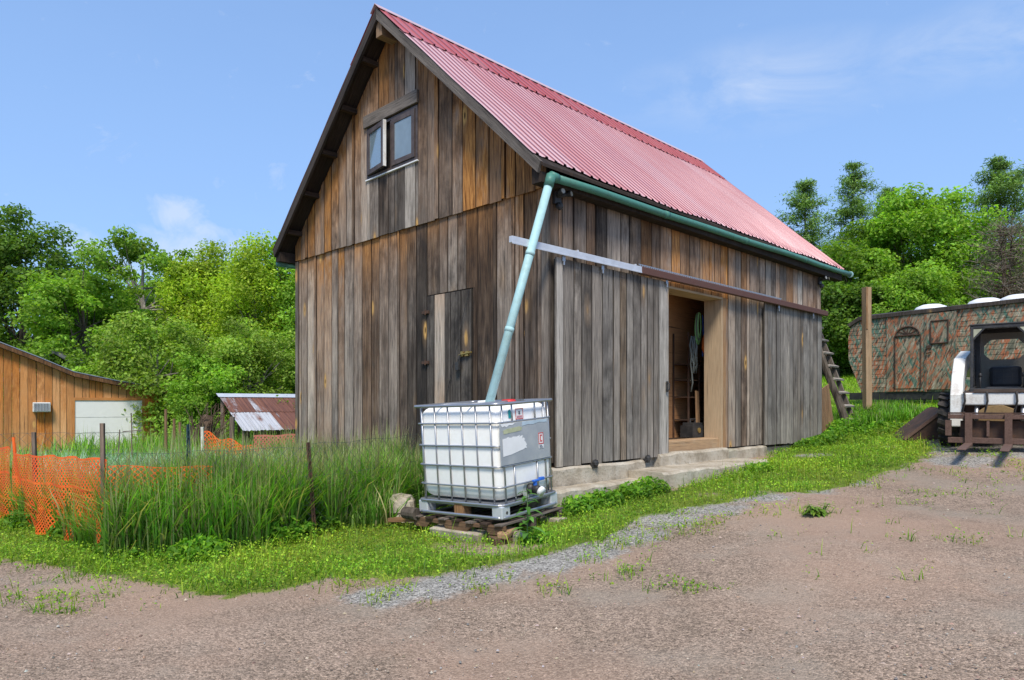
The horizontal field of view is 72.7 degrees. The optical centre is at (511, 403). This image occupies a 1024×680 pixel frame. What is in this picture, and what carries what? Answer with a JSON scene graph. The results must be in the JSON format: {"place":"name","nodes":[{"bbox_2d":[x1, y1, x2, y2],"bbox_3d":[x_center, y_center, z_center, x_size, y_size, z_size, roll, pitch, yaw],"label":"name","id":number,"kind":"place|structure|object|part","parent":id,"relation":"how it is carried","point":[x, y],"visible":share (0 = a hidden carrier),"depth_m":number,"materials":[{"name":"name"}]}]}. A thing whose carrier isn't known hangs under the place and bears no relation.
{"place":"outdoors","nodes":[
{"label":"outdoors","id":0,"kind":"place"},
{"bbox_2d":[181,403,238,446],"bbox_3d":[-8.440,0.912,18.616,2.155,1.922,0.682,0,0,0],"label":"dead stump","id":1,"kind":"object","parent":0,"point":[206,421],"visible":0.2,"depth_m":18.51,"materials":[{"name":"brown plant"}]},
{"bbox_2d":[0,371,1023,614],"bbox_3d":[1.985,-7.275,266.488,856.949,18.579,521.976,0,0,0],"label":"ground","id":2,"kind":"structure","parent":0,"point":[570,544],"depth_m":7.29,"materials":[{"name":"green plant"}]},
{"bbox_2d":[0,446,11,516],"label":"safety netting","id":3,"kind":"object","parent":2,"relation":"on","point":[3,470],"visible":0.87,"depth_m":9.32,"materials":[{"name":"orange plastic"}]},
{"bbox_2d":[0,265,36,355],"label":"maple tree","id":4,"kind":"object","parent":2,"relation":"on","point":[8,320],"visible":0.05,"depth_m":41.17,"materials":[{"name":"green plant"}]},
{"bbox_2d":[31,432,37,509],"bbox_3d":[-5.893,0.838,8.600,0.068,0.981,0.037,0,0,0],"label":"wooden stake","id":5,"kind":"object","parent":2,"relation":"on","point":[34,442],"visible":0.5,"depth_m":8.58,"materials":[{"name":"grey wood"}]},
{"bbox_2d":[0,202,117,356],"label":"maple tree","id":6,"kind":"object","parent":2,"relation":"on","point":[15,251],"visible":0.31,"depth_m":35.22,"materials":[{"name":"green plant"}]},
{"bbox_2d":[36,349,90,440],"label":"tree","id":7,"kind":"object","parent":2,"relation":"on","point":[61,355],"depth_m":27.79,"materials":[{"name":"green plant"}]},
{"bbox_2d":[0,342,167,455],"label":"garage","id":8,"kind":"structure","parent":2,"relation":"on","point":[81,401],"depth_m":22.35,"materials":[{"name":"brown wood"}]},
{"bbox_2d":[75,400,141,447],"bbox_3d":[-13.422,0.940,23.199,1.940,2.120,0.040,0,0,-34],"label":"garage door","id":9,"kind":"structure","parent":8,"relation":"in","point":[89,414],"depth_m":23.15,"materials":[{"name":"white metal"}]},
{"bbox_2d":[4,246,169,394],"bbox_3d":[-18.657,-2.319,29.837,5.507,8.743,5.798,0,0,28],"label":"maple tree","id":10,"kind":"object","parent":2,"relation":"on","point":[46,298],"visible":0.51,"depth_m":29.04,"materials":[{"name":"green plant"}]},
{"bbox_2d":[36,324,168,403],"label":"poplar tree","id":11,"kind":"object","parent":2,"relation":"on","point":[85,367],"visible":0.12,"depth_m":27.07,"materials":[{"name":"green plant"}]},
{"bbox_2d":[100,423,105,538],"bbox_3d":[-4.143,0.863,7.060,0.059,1.337,0.034,0,0,0],"label":"wooden post","id":12,"kind":"object","parent":2,"relation":"on","point":[102,446],"visible":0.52,"depth_m":7.04,"materials":[{"name":"grey wood"}]},
{"bbox_2d":[12,453,106,542],"bbox_3d":[-5.326,1.042,8.047,3.241,0.985,0.190,0,0,40],"label":"safety netting","id":13,"kind":"object","parent":12,"relation":"attached to","point":[37,527],"visible":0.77,"depth_m":7.97,"materials":[{"name":"orange plastic"}]},
{"bbox_2d":[41,264,208,352],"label":"maple tree","id":14,"kind":"object","parent":2,"relation":"on","point":[147,278],"visible":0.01,"depth_m":41.77,"materials":[{"name":"green plant"}]},
{"bbox_2d":[62,224,216,349],"bbox_3d":[-17.061,-3.172,33.050,7.357,10.233,6.846,0,0,0],"label":"ash tree","id":15,"kind":"object","parent":2,"relation":"on","point":[129,249],"visible":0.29,"depth_m":31.81,"materials":[{"name":"green plant"}]},
{"bbox_2d":[2,443,288,481],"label":"garlic leaves","id":16,"kind":"object","parent":2,"relation":"on","point":[108,461],"visible":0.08,"depth_m":13.39,"materials":[{"name":"green plant"}]},
{"bbox_2d":[0,432,125,459],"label":"garden wire","id":17,"kind":"object","parent":16,"relation":"on","point":[72,440],"visible":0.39,"depth_m":14.59,"materials":[{"name":"grey metal"}]},
{"bbox_2d":[117,430,119,459],"bbox_3d":[-8.191,0.853,14.501,0.065,0.641,0.026,0,0,0],"label":"bean pole","id":18,"kind":"object","parent":16,"relation":"on","point":[118,443],"visible":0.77,"depth_m":14.49,"materials":[{"name":"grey wood"}]},
{"bbox_2d":[131,413,131,454],"bbox_3d":[-8.194,0.689,15.000,0.037,0.993,0.027,0,0,0],"label":"bean pole","id":19,"kind":"object","parent":16,"relation":"on","point":[131,433],"visible":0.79,"depth_m":14.99,"materials":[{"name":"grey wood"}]},
{"bbox_2d":[201,427,204,449],"bbox_3d":[-6.748,0.936,15.200,0.084,0.868,0.048,0,0,0],"label":"fence post","id":20,"kind":"object","parent":16,"relation":"on","point":[202,432],"visible":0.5,"depth_m":15.18,"materials":[{"name":"white paint"}]},
{"bbox_2d":[229,417,234,447],"bbox_3d":[-6.273,0.774,15.600,0.104,0.976,0.076,0,0,0],"label":"wooden post","id":21,"kind":"object","parent":16,"relation":"on","point":[232,425],"visible":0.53,"depth_m":15.56,"materials":[{"name":"grey wood"}]},
{"bbox_2d":[89,310,214,442],"bbox_3d":[-12.864,-0.554,24.995,4.648,5.516,5.197,0,0,-23],"label":"birch tree","id":22,"kind":"object","parent":2,"relation":"on","point":[128,328],"visible":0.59,"depth_m":23.89,"materials":[{"name":"green plant"}]},
{"bbox_2d":[186,424,190,465],"bbox_3d":[-3.611,0.890,7.750,0.054,1.325,0.056,0,0,0],"label":"steel post","id":23,"kind":"object","parent":2,"relation":"on","point":[188,430],"visible":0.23,"depth_m":7.75,"materials":[{"name":"black metal"}]},
{"bbox_2d":[144,238,244,404],"bbox_3d":[-13.935,-2.753,31.239,5.355,9.612,5.330,0,0,0],"label":"willow tree","id":24,"kind":"object","parent":2,"relation":"on","point":[178,302],"visible":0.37,"depth_m":30.27,"materials":[{"name":"green plant"}]},
{"bbox_2d":[159,351,248,442],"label":"poplar tree","id":25,"kind":"object","parent":2,"relation":"on","point":[200,400],"visible":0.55,"depth_m":22.35,"materials":[{"name":"green plant"}]},
{"bbox_2d":[134,243,291,344],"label":"maple tree","id":26,"kind":"object","parent":2,"relation":"on","point":[189,293],"depth_m":41.94,"materials":[{"name":"green plant"}]},
{"bbox_2d":[144,395,293,442],"bbox_3d":[-8.047,0.886,22.500,5.212,2.310,5.123,0,0,0],"label":"shrubbery","id":27,"kind":"object","parent":2,"relation":"on","point":[177,420],"visible":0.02,"depth_m":20.37,"materials":[{"name":"green plant"}]},
{"bbox_2d":[0,416,452,562],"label":"tall grass","id":28,"kind":"structure","parent":2,"relation":"on","point":[165,513],"depth_m":7.51,"materials":[{"name":"green plant"}]},
{"bbox_2d":[12,437,18,493],"bbox_3d":[-6.617,0.919,9.300,0.116,0.952,0.042,0,0,0],"label":"orange stake","id":29,"kind":"object","parent":28,"relation":"on","point":[14,444],"visible":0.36,"depth_m":9.29,"materials":[{"name":"orange plastic"}]},
{"bbox_2d":[204,431,250,455],"bbox_3d":[-6.301,1.150,15.468,1.119,1.115,0.106,0,0,-2],"label":"safety netting","id":30,"kind":"object","parent":2,"relation":"on","point":[211,434],"visible":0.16,"depth_m":15.43,"materials":[{"name":"orange plastic"}]},
{"bbox_2d":[175,316,294,432],"bbox_3d":[-9.598,-0.472,25.220,5.240,5.285,4.562,0,0,-36],"label":"poplar tree","id":31,"kind":"object","parent":2,"relation":"on","point":[252,351],"visible":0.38,"depth_m":24.34,"materials":[{"name":"green plant"}]},
{"bbox_2d":[197,228,294,393],"bbox_3d":[-10.798,-2.622,28.844,4.634,9.462,5.252,0,0,0],"label":"willow tree","id":32,"kind":"object","parent":2,"relation":"on","point":[249,274],"visible":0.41,"depth_m":28.10,"materials":[{"name":"green plant"}]},
{"bbox_2d":[216,393,294,444],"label":"tin shed","id":33,"kind":"structure","parent":2,"relation":"on","point":[264,412],"depth_m":19.35,"materials":[{"name":"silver metal"}]},
{"bbox_2d":[242,231,294,393],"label":"willow tree","id":34,"kind":"object","parent":2,"relation":"on","point":[288,295],"visible":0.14,"depth_m":28.02,"materials":[{"name":"green plant"}]},
{"bbox_2d":[254,434,294,452],"bbox_3d":[-5.025,1.160,15.351,1.501,1.070,0.047,0,0,13],"label":"faded netting","id":35,"kind":"object","parent":2,"relation":"on","point":[266,436],"visible":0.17,"depth_m":15.42,"materials":[{"name":"orange plastic"}]},
{"bbox_2d":[306,442,316,534],"bbox_3d":[-2.262,0.989,7.850,0.124,1.114,0.064,0,0,0],"label":"steel post","id":36,"kind":"object","parent":2,"relation":"on","point":[310,476],"visible":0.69,"depth_m":7.86,"materials":[{"name":"metal"}]},
{"bbox_2d":[107,447,311,524],"bbox_3d":[-3.169,0.984,7.433,2.003,1.008,0.034,0,0,-24],"label":"wire fence","id":37,"kind":"object","parent":36,"relation":"attached to","point":[215,462],"visible":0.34,"depth_m":7.48,"materials":[{"name":"grey metal"}]},
{"bbox_2d":[107,465,211,500],"bbox_3d":[-3.645,1.067,7.236,0.977,0.887,0.063,0,0,-23],"label":"safety netting","id":38,"kind":"object","parent":37,"relation":"attached to","point":[150,474],"visible":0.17,"depth_m":7.16,"materials":[{"name":"orange plastic"}]},
{"bbox_2d":[311,434,417,530],"bbox_3d":[-1.754,0.923,8.524,0.032,1.062,1.689,0,0,37],"label":"wire fence","id":39,"kind":"object","parent":36,"relation":"attached to","point":[360,468],"visible":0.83,"depth_m":8.41,"materials":[{"name":"grey metal"}]},
{"bbox_2d":[388,517,413,521],"bbox_3d":[-1.250,1.355,8.175,0.476,0.098,0.100,0,0,32],"label":"old board","id":40,"kind":"object","parent":2,"relation":"on","point":[397,519],"visible":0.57,"depth_m":8.17,"materials":[{"name":"brown wood"}]},
{"bbox_2d":[389,493,415,516],"bbox_3d":[-1.349,1.253,8.547,0.315,0.329,0.216,0,0,0],"label":"fieldstone","id":41,"kind":"object","parent":2,"relation":"on","point":[402,500],"visible":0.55,"depth_m":8.47,"materials":[{"name":"stone"}]},
{"bbox_2d":[401,507,420,519],"bbox_3d":[-1.155,1.250,7.961,0.200,0.135,0.135,0,0,38],"label":"log end","id":42,"kind":"object","parent":2,"relation":"on","point":[410,513],"visible":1,"depth_m":7.91,"materials":[{"name":"wood"}]},
{"bbox_2d":[3,407,903,562],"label":"weeds","id":43,"kind":"object","parent":2,"relation":"on","point":[827,435],"visible":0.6,"depth_m":8.20,"materials":[{"name":"green plant"}]},
{"bbox_2d":[430,524,487,542],"bbox_3d":[-0.579,1.444,7.600,0.723,0.175,0.194,0,9,38],"label":"concrete block","id":44,"kind":"object","parent":2,"relation":"on","point":[440,528],"depth_m":7.47,"materials":[{"name":"grey concrete"}]},
{"bbox_2d":[8,374,937,461],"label":"meadow grass","id":45,"kind":"structure","parent":2,"relation":"on","point":[903,412],"depth_m":16.22,"materials":[{"name":"green plant"}]},
{"bbox_2d":[164,409,167,452],"bbox_3d":[-8.204,0.766,16.499,0.080,1.290,0.072,0,0,0],"label":"fence post","id":46,"kind":"object","parent":45,"relation":"on","point":[165,425],"visible":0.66,"depth_m":16.48,"materials":[{"name":"brown wood"}]},
{"bbox_2d":[173,419,175,444],"bbox_3d":[-8.491,0.933,17.500,0.078,1.127,0.075,0,0,-44],"label":"fence post","id":47,"kind":"object","parent":45,"relation":"on","point":[174,429],"visible":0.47,"depth_m":17.48,"materials":[{"name":"brown wood"}]},
{"bbox_2d":[488,535,512,545],"bbox_3d":[-0.123,1.456,7.220,0.209,0.181,0.251,0,0,-22],"label":"timber block","id":48,"kind":"object","parent":2,"relation":"on","point":[495,539],"depth_m":7.11,"materials":[{"name":"brown wood"}]},
{"bbox_2d":[497,526,517,539],"bbox_3d":[-0.047,1.334,7.222,0.114,0.066,0.324,3,5,20],"label":"wood block","id":49,"kind":"object","parent":48,"relation":"on","point":[500,534],"depth_m":7.12,"materials":[{"name":"brown wood"}]},
{"bbox_2d":[511,530,525,541],"bbox_3d":[0.071,1.425,7.278,0.168,0.218,0.206,0,0,0],"label":"rounded stone","id":50,"kind":"object","parent":2,"relation":"on","point":[517,535],"visible":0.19,"depth_m":7.21,"materials":[{"name":"stone"}]},
{"bbox_2d":[509,488,545,543],"bbox_3d":[0.152,1.131,7.012,0.357,0.568,0.394,0,0,-26],"label":"milkweed","id":51,"kind":"object","parent":2,"relation":"on","point":[531,518],"visible":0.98,"depth_m":6.98,"materials":[{"name":"green plant"}]},
{"bbox_2d":[540,516,566,521],"bbox_3d":[0.473,1.390,7.932,0.252,0.213,0.207,0,0,38],"label":"concrete block","id":52,"kind":"object","parent":2,"relation":"on","point":[551,519],"depth_m":7.86,"materials":[{"name":"grey concrete"}]},
{"bbox_2d":[414,504,562,535],"bbox_3d":[-0.268,1.282,7.962,1.320,0.126,1.147,-1,2,38],"label":"wooden pallet","id":53,"kind":"object","parent":52,"relation":"on","point":[459,523],"visible":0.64,"depth_m":7.64,"materials":[{"name":"brown wood"}]},
{"bbox_2d":[414,398,557,519],"bbox_3d":[-0.238,0.574,7.899,1.411,1.233,1.064,-2,2,38],"label":"water tank","id":54,"kind":"object","parent":53,"relation":"on","point":[495,456],"visible":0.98,"depth_m":7.53,"materials":[{"name":"white plastic"}]},
{"bbox_2d":[272,3,852,505],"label":"wooden barn","id":55,"kind":"structure","parent":2,"relation":"on","point":[462,223],"depth_m":10.74,"materials":[{"name":"brown wood"}]},
{"bbox_2d":[365,104,418,181],"bbox_3d":[-1.933,-4.101,11.002,0.207,0.858,1.410,0,0,-45],"label":"window","id":56,"kind":"structure","parent":55,"relation":"in","point":[404,125],"depth_m":10.86,"materials":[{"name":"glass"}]},
{"bbox_2d":[422,289,472,408],"bbox_3d":[-0.955,-0.564,10.070,0.108,2.088,1.131,0,0,-45],"label":"hatch door","id":57,"kind":"structure","parent":55,"relation":"in","point":[449,362],"depth_m":10.04,"materials":[{"name":"brown wood"}]},
{"bbox_2d":[554,255,669,467],"bbox_3d":[1.478,-0.510,9.537,2.560,2.700,0.149,0,0,-45],"label":"sliding door","id":58,"kind":"structure","parent":55,"relation":"in","point":[612,385],"depth_m":9.43,"materials":[{"name":"grey wood"}]},
{"bbox_2d":[673,332,703,437],"bbox_3d":[3.507,-0.325,12.788,1.524,1.850,0.324,0,0,-45],"label":"shelf rack","id":59,"kind":"object","parent":55,"relation":"on","point":[688,379],"visible":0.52,"depth_m":12.35,"materials":[{"name":"brown wood"}]},
{"bbox_2d":[653,448,728,466],"bbox_3d":[2.863,0.964,10.987,2.040,0.472,0.148,0,0,-45],"label":"doorstep","id":60,"kind":"object","parent":55,"relation":"attached to","point":[685,457],"depth_m":10.80,"materials":[{"name":"concrete"}]},
{"bbox_2d":[680,418,703,437],"bbox_3d":[3.114,0.409,11.978,0.400,0.322,0.255,0,0,-45],"label":"tool case","id":61,"kind":"object","parent":55,"relation":"on","point":[690,429],"visible":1,"depth_m":11.87,"materials":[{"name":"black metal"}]},
{"bbox_2d":[689,336,697,391],"bbox_3d":[3.146,-0.691,12.050,0.266,0.968,0.090,0,0,-45],"label":"strap bundle","id":62,"kind":"object","parent":55,"relation":"hanging from","point":[693,349],"visible":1,"depth_m":12.00,"materials":[{"name":"grey fabric"}]},
{"bbox_2d":[695,391,699,421],"bbox_3d":[3.267,0.175,12.258,0.024,0.820,0.100,-8,-13,44],"label":"loose board","id":63,"kind":"object","parent":55,"relation":"on","point":[697,411],"visible":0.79,"depth_m":12.26,"materials":[{"name":"brown wood"}]},
{"bbox_2d":[695,312,701,344],"bbox_3d":[3.244,-1.309,12.068,0.201,0.561,0.070,0,0,-45],"label":"hose coil","id":64,"kind":"object","parent":55,"relation":"hanging from","point":[697,319],"visible":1,"depth_m":12.02,"materials":[{"name":"green rubber"}]},
{"bbox_2d":[702,315,703,356],"bbox_3d":[3.332,-1.190,12.137,0.093,0.722,0.047,0,0,-45],"label":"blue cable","id":65,"kind":"object","parent":55,"relation":"hanging from","point":[703,329],"visible":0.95,"depth_m":12.10,"materials":[{"name":"blue plastic"}]},
{"bbox_2d":[702,335,703,352],"bbox_3d":[3.356,-1.048,12.103,0.119,0.324,0.119,0,0,-45],"label":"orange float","id":66,"kind":"object","parent":65,"relation":"hanging from","point":[703,344],"visible":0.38,"depth_m":12.08,"materials":[{"name":"orange plastic"}]},
{"bbox_2d":[763,303,821,444],"bbox_3d":[5.567,-0.544,13.656,2.630,2.631,0.082,0,0,-45],"label":"sliding door","id":67,"kind":"structure","parent":55,"relation":"in","point":[792,338],"depth_m":13.54,"materials":[{"name":"grey wood"}]},
{"bbox_2d":[526,478,639,517],"bbox_3d":[1.063,1.309,8.918,2.270,0.581,0.279,0,0,-45],"label":"concrete ledge","id":68,"kind":"object","parent":2,"relation":"on","point":[573,490],"visible":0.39,"depth_m":8.58,"materials":[{"name":"grey concrete"}]},
{"bbox_2d":[628,458,766,488],"bbox_3d":[2.907,1.154,10.524,3.050,0.492,0.598,0,0,-45],"label":"concrete step","id":69,"kind":"object","parent":2,"relation":"on","point":[674,475],"visible":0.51,"depth_m":9.86,"materials":[{"name":"grey concrete"}]},
{"bbox_2d":[775,177,854,278],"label":"pine tree","id":70,"kind":"object","parent":2,"relation":"on","point":[804,203],"visible":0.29,"depth_m":43.66,"materials":[{"name":"green plant"}]},
{"bbox_2d":[822,384,832,431],"bbox_3d":[6.714,0.210,14.888,0.018,1.150,0.640,0,17,45],"label":"plywood sheet","id":71,"kind":"object","parent":2,"relation":"on","point":[827,416],"visible":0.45,"depth_m":14.88,"materials":[{"name":"brown wood"}]},
{"bbox_2d":[822,327,853,420],"bbox_3d":[7.173,-0.735,15.660,1.075,2.718,0.623,0,0,38],"label":"log ladder","id":72,"kind":"object","parent":2,"relation":"on","point":[843,404],"visible":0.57,"depth_m":15.48,"materials":[{"name":"brown wood"}]},
{"bbox_2d":[818,159,885,278],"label":"pine tree","id":73,"kind":"object","parent":2,"relation":"on","point":[856,208],"visible":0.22,"depth_m":45.70,"materials":[{"name":"green plant"}]},
{"bbox_2d":[821,281,893,376],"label":"maple tree","id":74,"kind":"object","parent":2,"relation":"on","point":[830,322],"visible":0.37,"depth_m":33.42,"materials":[{"name":"green plant"}]},
{"bbox_2d":[862,287,871,409],"bbox_3d":[8.154,-1.193,15.993,0.158,2.977,0.154,0,0,-11],"label":"timber post","id":75,"kind":"object","parent":2,"relation":"on","point":[866,348],"visible":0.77,"depth_m":15.94,"materials":[{"name":"brown wood"}]},
{"bbox_2d":[818,218,931,317],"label":"maple tree","id":76,"kind":"object","parent":2,"relation":"on","point":[881,263],"visible":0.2,"depth_m":34.71,"materials":[{"name":"green plant"}]},
{"bbox_2d":[864,186,901,255],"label":"pine tree","id":77,"kind":"object","parent":2,"relation":"on","point":[883,191],"visible":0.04,"depth_m":49.92,"materials":[{"name":"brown plant"}]},
{"bbox_2d":[833,265,971,354],"bbox_3d":[18.332,-3.708,32.954,5.792,5.269,5.046,0,0,-27],"label":"maple tree","id":78,"kind":"object","parent":2,"relation":"on","point":[908,293],"visible":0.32,"depth_m":31.80,"materials":[{"name":"green plant"}]},
{"bbox_2d":[892,407,937,441],"bbox_3d":[7.833,0.367,13.067,1.150,0.632,1.552,0,0,20],"label":"loader bucket","id":79,"kind":"object","parent":2,"relation":"on","point":[924,424],"visible":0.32,"depth_m":12.51,"materials":[{"name":"brown metal"}]},
{"bbox_2d":[850,182,1016,305],"bbox_3d":[21.549,-6.515,36.684,7.421,10.102,7.896,0,0,-39],"label":"maple tree","id":80,"kind":"object","parent":2,"relation":"on","point":[911,216],"visible":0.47,"depth_m":35.14,"materials":[{"name":"green plant"}]},
{"bbox_2d":[847,294,1023,404],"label":"camper trailer","id":81,"kind":"object","parent":2,"relation":"on","point":[917,351],"visible":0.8,"depth_m":18.28,"materials":[{"name":"paint"}]},
{"bbox_3d":[10.560,-1.253,18.597,0.049,1.666,0.696,0,0,-34],"label":"door","id":82,"kind":"part","parent":81,"relation":"part of","materials":[{"name":"paint"}]},
{"bbox_3d":[11.004,-1.370,17.913,0.067,1.980,0.665,0,0,-34],"label":"door","id":83,"kind":"part","parent":81,"relation":"part of","materials":[{"name":"paint"}]},
{"bbox_2d":[944,205,974,263],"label":"pine tree","id":84,"kind":"object","parent":2,"relation":"on","point":[961,217],"visible":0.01,"depth_m":49.55,"materials":[{"name":"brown plant"}]},
{"bbox_2d":[947,204,1023,305],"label":"dry tree","id":85,"kind":"object","parent":2,"relation":"on","point":[1006,286],"visible":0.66,"depth_m":30.56,"materials":[{"name":"brown plant"}]},
{"bbox_2d":[951,237,1022,299],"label":"maple tree","id":86,"kind":"object","parent":2,"relation":"on","point":[969,263],"visible":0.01,"depth_m":38.04,"materials":[{"name":"green plant"}]},
{"bbox_2d":[962,154,1023,282],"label":"pine tree","id":87,"kind":"object","parent":2,"relation":"on","point":[1002,185],"visible":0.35,"depth_m":41.54,"materials":[{"name":"green plant"}]},
{"bbox_2d":[985,229,1023,297],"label":"pine tree","id":88,"kind":"object","parent":2,"relation":"on","point":[1013,268],"visible":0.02,"depth_m":38.02,"materials":[{"name":"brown plant"}]},
{"bbox_2d":[1007,234,1023,280],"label":"maple tree","id":89,"kind":"object","parent":2,"relation":"on","point":[1018,255],"visible":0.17,"depth_m":35.71,"materials":[{"name":"green plant"}]},
{"bbox_2d":[0,439,1023,679],"bbox_3d":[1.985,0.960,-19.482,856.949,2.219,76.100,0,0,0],"label":"gravel road","id":90,"kind":"structure","parent":0,"point":[203,638],"depth_m":4.81,"materials":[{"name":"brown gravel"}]},
{"bbox_2d":[801,503,834,517],"bbox_3d":[3.180,1.112,7.253,0.368,0.171,0.323,0,0,0],"label":"grass tuft","id":91,"kind":"object","parent":90,"relation":"on","point":[818,511],"visible":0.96,"depth_m":7.20,"materials":[{"name":"green plant"}]},
{"bbox_2d":[937,321,1023,451],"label":"skid steer","id":92,"kind":"object","parent":90,"relation":"on","point":[987,407],"visible":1,"depth_m":11.28,"materials":[{"name":"white metal"}]},
{"bbox_2d":[0,0,1023,336],"label":"sky","id":93,"kind":"structure","parent":0,"point":[178,123],"materials":[{"name":"blue"}]}
]}

